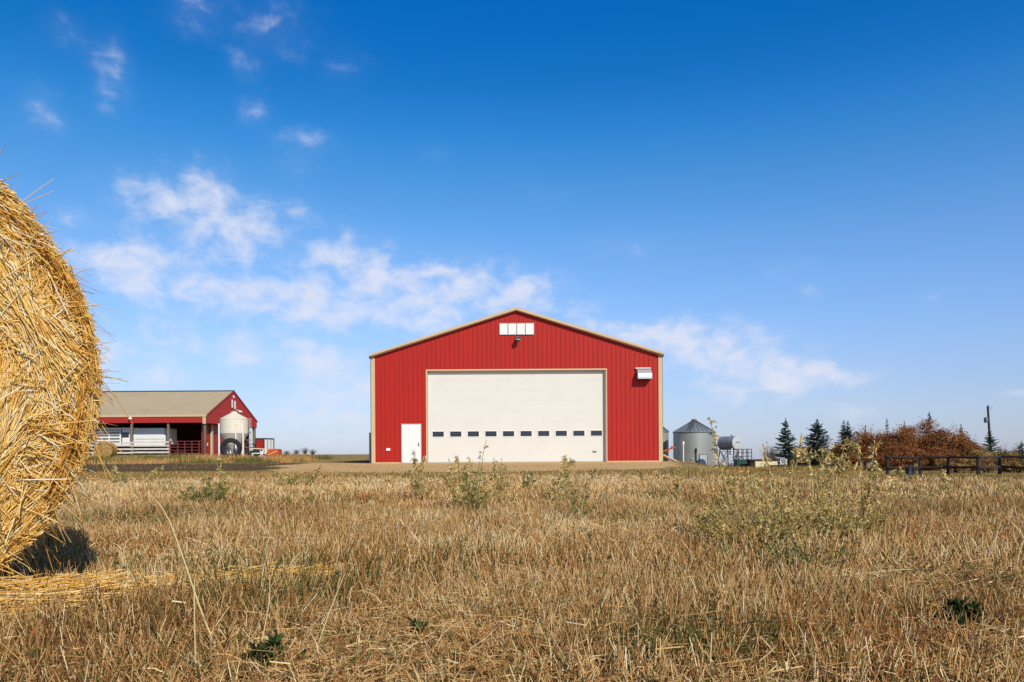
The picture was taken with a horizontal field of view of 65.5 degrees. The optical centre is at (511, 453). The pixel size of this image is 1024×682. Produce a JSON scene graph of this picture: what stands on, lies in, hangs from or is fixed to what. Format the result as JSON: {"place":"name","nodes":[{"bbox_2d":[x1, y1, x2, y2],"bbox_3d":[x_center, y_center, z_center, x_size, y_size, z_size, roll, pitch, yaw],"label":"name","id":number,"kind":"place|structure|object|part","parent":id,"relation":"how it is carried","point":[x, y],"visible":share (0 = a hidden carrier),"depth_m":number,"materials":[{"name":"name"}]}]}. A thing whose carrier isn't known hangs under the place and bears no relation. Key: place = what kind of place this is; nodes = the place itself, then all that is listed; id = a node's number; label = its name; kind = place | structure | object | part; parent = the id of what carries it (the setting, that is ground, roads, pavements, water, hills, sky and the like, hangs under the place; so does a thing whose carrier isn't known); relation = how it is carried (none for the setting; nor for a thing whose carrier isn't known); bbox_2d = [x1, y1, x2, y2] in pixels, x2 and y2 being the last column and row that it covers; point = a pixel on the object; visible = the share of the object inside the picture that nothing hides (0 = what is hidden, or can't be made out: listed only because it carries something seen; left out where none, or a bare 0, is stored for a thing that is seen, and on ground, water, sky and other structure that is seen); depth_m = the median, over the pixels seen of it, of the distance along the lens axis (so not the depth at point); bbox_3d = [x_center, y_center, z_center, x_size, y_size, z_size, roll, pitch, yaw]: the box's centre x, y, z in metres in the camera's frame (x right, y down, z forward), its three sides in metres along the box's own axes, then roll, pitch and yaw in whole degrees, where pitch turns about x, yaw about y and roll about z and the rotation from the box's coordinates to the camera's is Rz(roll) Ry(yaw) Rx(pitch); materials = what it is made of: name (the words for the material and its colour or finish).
{"place":"outdoors","nodes":[
{"label":"outdoors","id":0,"kind":"place"},
{"bbox_2d":[79,463,302,472],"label":"dirt track","id":1,"kind":"structure","parent":0,"point":[200,467],"depth_m":34.27,"materials":[{"name":"brown soil"}]},
{"bbox_2d":[0,472,1023,681],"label":"dead grass","id":2,"kind":"structure","parent":0,"point":[498,663],"depth_m":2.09,"materials":[{"name":"beige plant"}]},
{"bbox_2d":[0,0,1023,464],"label":"sky","id":3,"kind":"structure","parent":0,"point":[812,210],"materials":[{"name":"blue"}]},
{"bbox_2d":[4,454,1022,681],"bbox_3d":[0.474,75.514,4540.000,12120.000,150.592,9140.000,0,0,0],"label":"ground","id":4,"kind":"structure","parent":0,"point":[350,458],"depth_m":51.34,"materials":[{"name":"soil"}]},
{"bbox_2d":[0,144,132,581],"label":"round straw bale","id":5,"kind":"object","parent":4,"relation":"on","point":[51,382],"visible":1,"depth_m":2.52},
{"bbox_2d":[94,442,116,458],"bbox_3d":[-30.366,-0.214,59.553,1.338,1.316,1.365,0,0,-9],"label":"round hay bale","id":6,"kind":"object","parent":4,"relation":"on","point":[112,449],"visible":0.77,"depth_m":58.98},
{"bbox_2d":[85,440,169,456],"bbox_3d":[-34.751,-0.222,63.580,14.890,1.520,0.180,0,0,0],"label":"board fence","id":7,"kind":"object","parent":4,"relation":"on","point":[132,446],"visible":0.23,"depth_m":63.49,"materials":[{"name":"white wood"}]},
{"bbox_2d":[106,464,162,482],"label":"dry weed","id":8,"kind":"object","parent":4,"relation":"on","point":[114,469],"visible":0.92,"depth_m":12.63,"materials":[{"name":"beige plant"}]},
{"bbox_2d":[90,428,187,454],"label":"livestock trailer","id":9,"kind":"object","parent":4,"relation":"on","point":[139,434],"visible":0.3,"depth_m":65.90,"materials":[{"name":"white metal"}]},
{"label":"door","id":10,"kind":"part","parent":9,"relation":"part of","materials":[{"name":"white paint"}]},
{"bbox_2d":[85,390,257,455],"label":"pole shed","id":11,"kind":"structure","parent":4,"relation":"on","point":[192,415],"depth_m":68.40,"materials":[{"name":"red paint"}]},
{"bbox_2d":[148,494,217,650],"bbox_3d":[-0.849,0.308,2.064,0.357,0.398,0.014,0,0,39],"label":"straw stalk","id":12,"kind":"object","parent":4,"relation":"on","point":[210,634],"visible":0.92,"depth_m":2.05,"materials":[{"name":"beige plant"}]},
{"bbox_2d":[0,556,372,617],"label":"loose straw","id":13,"kind":"object","parent":4,"relation":"on","point":[35,585],"visible":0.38,"depth_m":2.52,"materials":[{"name":"beige plant"}]},
{"bbox_2d":[170,441,206,456],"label":"pipe gate","id":14,"kind":"structure","parent":4,"relation":"on","point":[191,447],"depth_m":63.57,"materials":[{"name":"metal"}]},
{"bbox_2d":[194,580,196,680],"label":"straw stalk","id":15,"kind":"object","parent":4,"relation":"on","point":[194,629],"visible":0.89,"depth_m":1.75,"materials":[{"name":"beige plant"}]},
{"bbox_2d":[177,476,238,504],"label":"green weed","id":16,"kind":"object","parent":4,"relation":"on","point":[196,494],"visible":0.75,"depth_m":7.76,"materials":[{"name":"green plant"}]},
{"bbox_2d":[201,455,242,500],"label":"dry weed","id":17,"kind":"object","parent":4,"relation":"on","point":[220,480],"visible":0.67,"depth_m":8.08,"materials":[{"name":"beige plant"}]},
{"bbox_2d":[220,438,241,457],"bbox_3d":[-20.666,-0.352,58.600,1.583,1.571,0.525,0,0,-8],"label":"tractor tyre","id":18,"kind":"object","parent":4,"relation":"on","point":[229,440],"visible":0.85,"depth_m":58.45,"materials":[{"name":"black rubber"}]},
{"bbox_2d":[218,410,250,457],"bbox_3d":[-21.006,-1.436,60.522,2.275,3.780,2.143,0,0,0],"label":"feed silo","id":19,"kind":"object","parent":4,"relation":"on","point":[233,424],"visible":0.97,"depth_m":59.83,"materials":[{"name":"beige paint"}]},
{"bbox_2d":[225,443,244,454],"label":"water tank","id":20,"kind":"object","parent":4,"relation":"on","point":[226,448],"visible":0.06,"depth_m":74.10,"materials":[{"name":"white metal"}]},
{"bbox_2d":[246,448,268,457],"bbox_3d":[-19.064,-0.021,60.005,1.878,0.780,0.990,0,0,0],"label":"covered implement","id":21,"kind":"object","parent":4,"relation":"on","point":[258,452],"visible":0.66,"depth_m":59.65,"materials":[{"name":"white metal"}]},
{"bbox_2d":[238,629,288,671],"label":"green weed","id":22,"kind":"object","parent":4,"relation":"on","point":[275,641],"visible":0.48,"depth_m":1.83,"materials":[{"name":"green plant"}]},
{"bbox_2d":[255,438,273,451],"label":"red steel bin","id":23,"kind":"object","parent":4,"relation":"on","point":[266,443],"visible":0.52,"depth_m":68.00,"materials":[{"name":"metal"}]},
{"bbox_2d":[261,574,269,640],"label":"straw stalk","id":24,"kind":"object","parent":4,"relation":"on","point":[267,609],"visible":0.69,"depth_m":1.94,"materials":[{"name":"beige plant"}]},
{"bbox_2d":[265,449,281,456],"bbox_3d":[-17.556,0.023,59.843,1.722,0.715,0.875,0,0,0],"label":"loader bucket","id":25,"kind":"object","parent":4,"relation":"on","point":[273,452],"visible":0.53,"depth_m":59.47,"materials":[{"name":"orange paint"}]},
{"bbox_2d":[275,465,322,487],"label":"green weed","id":26,"kind":"object","parent":4,"relation":"on","point":[289,481],"visible":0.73,"depth_m":10.89,"materials":[{"name":"green plant"}]},
{"bbox_2d":[301,447,308,453],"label":"bare shrub","id":27,"kind":"object","parent":4,"relation":"on","point":[304,451],"visible":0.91,"depth_m":189.76,"materials":[{"name":"grey plant"}]},
{"bbox_2d":[316,575,343,652],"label":"straw stalk","id":28,"kind":"object","parent":4,"relation":"on","point":[329,612],"visible":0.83,"depth_m":1.99,"materials":[{"name":"beige plant"}]},
{"bbox_2d":[369,433,370,461],"bbox_3d":[-9.254,-0.337,52.000,0.180,2.030,0.171,0,0,0],"label":"marker post","id":29,"kind":"object","parent":4,"relation":"on","point":[369,447],"visible":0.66,"depth_m":51.94,"materials":[{"name":"grey metal"}]},
{"bbox_2d":[405,616,434,640],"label":"green weed","id":30,"kind":"object","parent":4,"relation":"on","point":[418,623],"visible":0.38,"depth_m":2.15,"materials":[{"name":"green plant"}]},
{"bbox_2d":[409,450,437,502],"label":"dry weed","id":31,"kind":"object","parent":4,"relation":"on","point":[417,485],"visible":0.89,"depth_m":7.93,"materials":[{"name":"beige plant"}]},
{"bbox_2d":[441,456,497,506],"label":"yellow weed","id":32,"kind":"object","parent":4,"relation":"on","point":[457,497],"visible":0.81,"depth_m":6.95,"materials":[{"name":"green plant"}]},
{"bbox_2d":[458,440,488,511],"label":"green weed","id":33,"kind":"object","parent":4,"relation":"on","point":[472,495],"visible":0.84,"depth_m":6.24,"materials":[{"name":"green plant"}]},
{"bbox_2d":[272,462,679,472],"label":"gravel yard","id":34,"kind":"structure","parent":4,"relation":"on","point":[371,466],"depth_m":30.73,"materials":[{"name":"beige gravel"}]},
{"bbox_2d":[369,307,663,462],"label":"red barn","id":35,"kind":"structure","parent":34,"relation":"on","point":[516,385],"depth_m":43.70,"materials":[{"name":"paint"}]},
{"bbox_2d":[402,424,420,462],"bbox_3d":[-5.513,-0.535,43.635,1.020,2.080,0.070,0,0,0],"label":"entry door","id":36,"kind":"structure","parent":35,"relation":"in","point":[411,434],"depth_m":43.63,"materials":[{"name":"white paint"}]},
{"bbox_2d":[499,323,507,334],"bbox_3d":[-0.456,-6.812,43.653,0.469,0.650,0.035,0,0,0],"label":"gable window","id":37,"kind":"structure","parent":35,"relation":"in","point":[503,327],"depth_m":43.64,"materials":[{"name":"white glass"}]},
{"bbox_2d":[508,323,516,334],"bbox_3d":[0.022,-6.815,43.653,0.469,0.650,0.035,0,0,0],"label":"gable window","id":38,"kind":"structure","parent":35,"relation":"in","point":[512,327],"depth_m":43.64,"materials":[{"name":"white glass"}]},
{"bbox_2d":[428,371,604,462],"bbox_3d":[0.252,-2.042,43.912,10.010,5.100,0.095,0,0,0],"label":"overhead door","id":39,"kind":"structure","parent":35,"relation":"in","point":[522,416],"depth_m":43.90,"materials":[{"name":"beige paint"}]},
{"bbox_2d":[517,323,524,334],"bbox_3d":[0.500,-6.818,43.653,0.469,0.650,0.035,0,0,0],"label":"gable window","id":40,"kind":"structure","parent":35,"relation":"in","point":[520,326],"depth_m":43.64,"materials":[{"name":"white glass"}]},
{"bbox_2d":[526,323,533,334],"bbox_3d":[0.978,-6.821,43.653,0.469,0.650,0.035,0,0,0],"label":"gable window","id":41,"kind":"structure","parent":35,"relation":"in","point":[529,326],"depth_m":43.64,"materials":[{"name":"white glass"}]},
{"bbox_2d":[478,457,511,503],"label":"yellow weed","id":42,"kind":"object","parent":4,"relation":"on","point":[501,483],"visible":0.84,"depth_m":7.27,"materials":[{"name":"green plant"}]},
{"bbox_2d":[521,472,536,488],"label":"green weed","id":43,"kind":"object","parent":4,"relation":"on","point":[528,478],"visible":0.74,"depth_m":10.47,"materials":[{"name":"green plant"}]},
{"bbox_2d":[77,452,1023,485],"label":"verge grass","id":44,"kind":"structure","parent":4,"relation":"on","point":[165,458],"depth_m":21.46,"materials":[{"name":"plant"}]},
{"bbox_2d":[544,476,564,486],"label":"green weed","id":45,"kind":"object","parent":4,"relation":"on","point":[556,482],"visible":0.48,"depth_m":10.10,"materials":[{"name":"green plant"}]},
{"bbox_2d":[542,455,580,504],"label":"dry weed","id":46,"kind":"object","parent":4,"relation":"on","point":[565,488],"visible":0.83,"depth_m":6.88,"materials":[{"name":"beige plant"}]},
{"bbox_2d":[559,469,595,515],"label":"green weed","id":47,"kind":"object","parent":4,"relation":"on","point":[574,498],"visible":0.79,"depth_m":5.80,"materials":[{"name":"green plant"}]},
{"bbox_2d":[663,427,668,460],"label":"grain bin","id":48,"kind":"object","parent":4,"relation":"on","point":[665,438],"visible":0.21,"depth_m":87.21,"materials":[{"name":"metal"}]},
{"bbox_2d":[663,446,674,460],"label":"grain auger","id":49,"kind":"object","parent":4,"relation":"on","point":[668,449],"visible":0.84,"depth_m":79.94,"materials":[{"name":"orange paint"}]},
{"bbox_2d":[655,470,684,498],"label":"dry weed","id":50,"kind":"object","parent":4,"relation":"on","point":[677,488],"visible":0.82,"depth_m":7.70,"materials":[{"name":"beige plant"}]},
{"bbox_2d":[663,454,677,461],"bbox_3d":[10.097,0.522,48.700,0.236,1.000,2.970,0,0,-28],"label":"auger tube","id":51,"kind":"object","parent":4,"relation":"on","point":[669,458],"visible":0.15,"depth_m":49.25,"materials":[{"name":"beige paint"}]},
{"bbox_2d":[657,473,685,516],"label":"straw stalk","id":52,"kind":"object","parent":4,"relation":"on","point":[672,497],"visible":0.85,"depth_m":5.32,"materials":[{"name":"beige plant"}]},
{"bbox_2d":[673,419,715,465],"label":"grain bin","id":53,"kind":"object","parent":4,"relation":"on","point":[693,435],"visible":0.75,"depth_m":83.15,"materials":[{"name":"metal"}]},
{"bbox_2d":[699,454,707,463],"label":"door","id":54,"kind":"structure","parent":53,"relation":"in","point":[703,458],"depth_m":82.80,"materials":[{"name":"white metal"}]},
{"bbox_2d":[684,484,745,539],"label":"green weed","id":55,"kind":"object","parent":4,"relation":"on","point":[703,517],"visible":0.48,"depth_m":4.38,"materials":[{"name":"green plant"}]},
{"bbox_2d":[717,435,741,466],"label":"fuel tank","id":56,"kind":"object","parent":4,"relation":"on","point":[731,443],"visible":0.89,"depth_m":78.26,"materials":[{"name":"metal"}]},
{"bbox_2d":[707,416,761,538],"bbox_3d":[1.245,0.155,4.412,0.344,0.718,0.175,0,0,0],"label":"tall dry weed","id":57,"kind":"object","parent":4,"relation":"on","point":[729,483],"visible":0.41,"depth_m":4.39,"materials":[{"name":"beige plant"}]},
{"bbox_2d":[733,449,751,467],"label":"caged cart","id":58,"kind":"object","parent":4,"relation":"on","point":[740,462],"visible":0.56,"depth_m":76.00,"materials":[{"name":"green paint"}]},
{"bbox_2d":[746,459,777,468],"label":"feed box","id":59,"kind":"object","parent":4,"relation":"on","point":[754,462],"visible":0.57,"depth_m":74.00,"materials":[{"name":"beige"}]},
{"bbox_2d":[733,442,796,534],"bbox_3d":[1.284,0.226,4.043,0.330,0.576,0.145,0,0,0],"label":"tall dry weed","id":60,"kind":"object","parent":4,"relation":"on","point":[766,459],"visible":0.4,"depth_m":4.06,"materials":[{"name":"beige plant"}]},
{"bbox_2d":[691,472,840,552],"bbox_3d":[1.184,0.302,3.807,0.660,0.425,0.470,0,0,0],"label":"yellow weed","id":61,"kind":"object","parent":4,"relation":"on","point":[749,526],"visible":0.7,"depth_m":3.77,"materials":[{"name":"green plant"}]},
{"bbox_2d":[759,445,778,461],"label":"bare shrub","id":62,"kind":"object","parent":4,"relation":"on","point":[771,455],"visible":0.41,"depth_m":83.92,"materials":[{"name":"grey plant"}]},
{"bbox_2d":[747,433,807,524],"bbox_3d":[1.581,0.195,4.747,0.409,0.633,0.190,0,0,0],"label":"tall dry weed","id":63,"kind":"object","parent":4,"relation":"on","point":[791,472],"visible":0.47,"depth_m":4.73,"materials":[{"name":"beige plant"}]},
{"bbox_2d":[770,465,790,467],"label":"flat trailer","id":64,"kind":"object","parent":4,"relation":"on","point":[780,465],"visible":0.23,"depth_m":72.00,"materials":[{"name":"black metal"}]},
{"bbox_2d":[769,418,802,465],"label":"spruce tree","id":65,"kind":"object","parent":4,"relation":"on","point":[785,456],"visible":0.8,"depth_m":76.87,"materials":[{"name":"green plant"}]},
{"bbox_2d":[714,509,861,573],"bbox_3d":[1.080,0.365,3.086,0.590,0.301,0.397,0,0,0],"label":"green weed","id":66,"kind":"object","parent":4,"relation":"on","point":[799,554],"visible":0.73,"depth_m":3.07,"materials":[{"name":"green plant"}]},
{"bbox_2d":[788,446,818,465],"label":"outbuilding","id":67,"kind":"structure","parent":4,"relation":"on","point":[801,453],"depth_m":100.36,"materials":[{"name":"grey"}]},
{"bbox_2d":[792,419,835,466],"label":"spruce tree","id":68,"kind":"object","parent":4,"relation":"on","point":[818,435],"visible":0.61,"depth_m":77.74,"materials":[{"name":"green plant"}]},
{"bbox_2d":[794,445,840,536],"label":"tall dry weed","id":69,"kind":"object","parent":4,"relation":"on","point":[824,454],"visible":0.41,"depth_m":4.01,"materials":[{"name":"beige plant"}]},
{"bbox_2d":[768,470,888,546],"bbox_3d":[1.510,0.295,3.838,0.539,0.436,0.425,0,0,0],"label":"yellow weed","id":70,"kind":"object","parent":4,"relation":"on","point":[839,524],"visible":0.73,"depth_m":3.79,"materials":[{"name":"green plant"}]},
{"bbox_2d":[814,436,857,534],"bbox_3d":[1.788,0.207,4.395,0.264,0.606,0.177,0,0,0],"label":"tall dry weed","id":71,"kind":"object","parent":4,"relation":"on","point":[848,464],"visible":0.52,"depth_m":4.38,"materials":[{"name":"beige plant"}]},
{"bbox_2d":[827,439,861,466],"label":"russet bush","id":72,"kind":"object","parent":4,"relation":"on","point":[836,449],"visible":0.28,"depth_m":67.51,"materials":[{"name":"brown plant"}]},
{"bbox_2d":[829,421,861,465],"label":"spruce tree","id":73,"kind":"object","parent":4,"relation":"on","point":[844,432],"visible":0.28,"depth_m":79.72,"materials":[{"name":"green plant"}]},
{"bbox_2d":[841,424,883,467],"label":"russet bush","id":74,"kind":"object","parent":4,"relation":"on","point":[866,440],"visible":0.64,"depth_m":65.70,"materials":[{"name":"brown plant"}]},
{"bbox_2d":[844,437,882,534],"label":"tall dry weed","id":75,"kind":"object","parent":4,"relation":"on","point":[869,482],"visible":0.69,"depth_m":4.42,"materials":[{"name":"beige plant"}]},
{"bbox_2d":[814,569,926,577],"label":"straw stalk","id":76,"kind":"object","parent":4,"relation":"on","point":[884,571],"visible":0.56,"depth_m":2.97,"materials":[{"name":"beige plant"}]},
{"bbox_2d":[869,426,898,464],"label":"russet bush","id":77,"kind":"object","parent":4,"relation":"on","point":[883,433],"visible":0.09,"depth_m":66.70,"materials":[{"name":"brown plant"}]},
{"bbox_2d":[864,460,912,534],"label":"tall dry weed","id":78,"kind":"object","parent":4,"relation":"on","point":[904,477],"visible":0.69,"depth_m":4.35,"materials":[{"name":"beige plant"}]},
{"bbox_2d":[871,439,916,470],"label":"russet bush","id":79,"kind":"object","parent":4,"relation":"on","point":[889,451],"visible":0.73,"depth_m":59.48,"materials":[{"name":"brown plant"}]},
{"bbox_2d":[882,424,924,463],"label":"russet bush","id":80,"kind":"object","parent":4,"relation":"on","point":[902,434],"visible":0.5,"depth_m":64.59,"materials":[{"name":"brown plant"}]},
{"bbox_2d":[905,467,912,474],"bbox_3d":[23.805,1.095,47.800,0.420,0.550,0.420,0,0,0],"label":"blue drum","id":81,"kind":"object","parent":4,"relation":"on","point":[908,470],"visible":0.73,"depth_m":47.63,"materials":[{"name":"plastic"}]},
{"bbox_2d":[893,480,941,501],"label":"yellow weed","id":82,"kind":"object","parent":4,"relation":"on","point":[918,489],"visible":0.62,"depth_m":7.00,"materials":[{"name":"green plant"}]},
{"bbox_2d":[905,416,947,454],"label":"russet bush","id":83,"kind":"object","parent":4,"relation":"on","point":[923,424],"visible":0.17,"depth_m":65.68,"materials":[{"name":"brown plant"}]},
{"bbox_2d":[922,413,934,438],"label":"spruce tree","id":84,"kind":"object","parent":4,"relation":"on","point":[929,417],"visible":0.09,"depth_m":87.93,"materials":[{"name":"green plant"}]},
{"bbox_2d":[913,438,960,470],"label":"russet bush","id":85,"kind":"object","parent":4,"relation":"on","point":[934,451],"visible":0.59,"depth_m":58.46,"materials":[{"name":"brown plant"}]},
{"bbox_2d":[925,422,972,449],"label":"russet bush","id":86,"kind":"object","parent":4,"relation":"on","point":[939,436],"visible":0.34,"depth_m":63.60,"materials":[{"name":"brown plant"}]},
{"bbox_2d":[931,468,970,496],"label":"dry weed","id":87,"kind":"object","parent":4,"relation":"on","point":[945,486],"visible":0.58,"depth_m":7.80,"materials":[{"name":"beige plant"}]},
{"bbox_2d":[885,455,1023,474],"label":"rail fence","id":88,"kind":"object","parent":4,"relation":"on","point":[920,467],"visible":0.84,"depth_m":48.46,"materials":[{"name":"black wood"}]},
{"bbox_2d":[920,593,993,633],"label":"green weed","id":89,"kind":"object","parent":4,"relation":"on","point":[954,603],"visible":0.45,"depth_m":2.18,"materials":[{"name":"green plant"}]},
{"bbox_2d":[934,447,982,472],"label":"olive bush","id":90,"kind":"object","parent":4,"relation":"on","point":[965,462],"visible":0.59,"depth_m":52.66,"materials":[{"name":"brown plant"}]},
{"bbox_2d":[949,435,985,455],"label":"russet bush","id":91,"kind":"object","parent":4,"relation":"on","point":[963,445],"visible":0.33,"depth_m":61.63,"materials":[{"name":"brown plant"}]},
{"bbox_2d":[968,447,996,461],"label":"olive bush","id":92,"kind":"object","parent":4,"relation":"on","point":[979,452],"visible":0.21,"depth_m":57.68,"materials":[{"name":"green plant"}]},
{"bbox_2d":[966,453,1008,472],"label":"olive bush","id":93,"kind":"object","parent":4,"relation":"on","point":[984,462],"visible":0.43,"depth_m":53.75,"materials":[{"name":"green plant"}]},
{"bbox_2d":[984,405,991,444],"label":"utility pole","id":94,"kind":"object","parent":4,"relation":"on","point":[987,419],"visible":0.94,"depth_m":111.86,"materials":[{"name":"grey wood"}]},
{"bbox_2d":[983,430,1001,452],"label":"spruce tree","id":95,"kind":"object","parent":4,"relation":"on","point":[988,441],"visible":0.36,"depth_m":85.84,"materials":[{"name":"green plant"}]},
{"bbox_2d":[981,445,1012,464],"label":"olive bush","id":96,"kind":"object","parent":4,"relation":"on","point":[995,453],"visible":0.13,"depth_m":59.63,"materials":[{"name":"green plant"}]},
{"bbox_2d":[996,481,1013,497],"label":"dry weed","id":97,"kind":"object","parent":4,"relation":"on","point":[1000,487],"visible":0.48,"depth_m":7.40,"materials":[{"name":"beige plant"}]},
{"bbox_2d":[997,446,1021,464],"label":"olive bush","id":98,"kind":"object","parent":4,"relation":"on","point":[1003,452],"visible":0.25,"depth_m":59.61,"materials":[{"name":"green plant"}]},
{"bbox_2d":[1001,453,1023,472],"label":"olive bush","id":99,"kind":"object","parent":4,"relation":"on","point":[1015,463],"visible":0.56,"depth_m":52.71,"materials":[{"name":"green plant"}]},
{"bbox_2d":[1012,447,1023,464],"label":"olive bush","id":100,"kind":"object","parent":4,"relation":"on","point":[1020,459],"visible":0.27,"depth_m":58.23,"materials":[{"name":"green plant"}]},
{"bbox_2d":[1014,441,1023,455],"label":"spruce tree","id":101,"kind":"object","parent":4,"relation":"on","point":[1021,450],"visible":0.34,"depth_m":83.92,"materials":[{"name":"green plant"}]},
{"bbox_2d":[908,465,915,474],"bbox_3d":[24.444,1.036,48.750,0.680,0.666,0.297,0,0,-27],"label":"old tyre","id":102,"kind":"object","parent":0,"point":[914,470],"visible":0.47,"depth_m":48.75,"materials":[{"name":"black rubber"}]}
]}

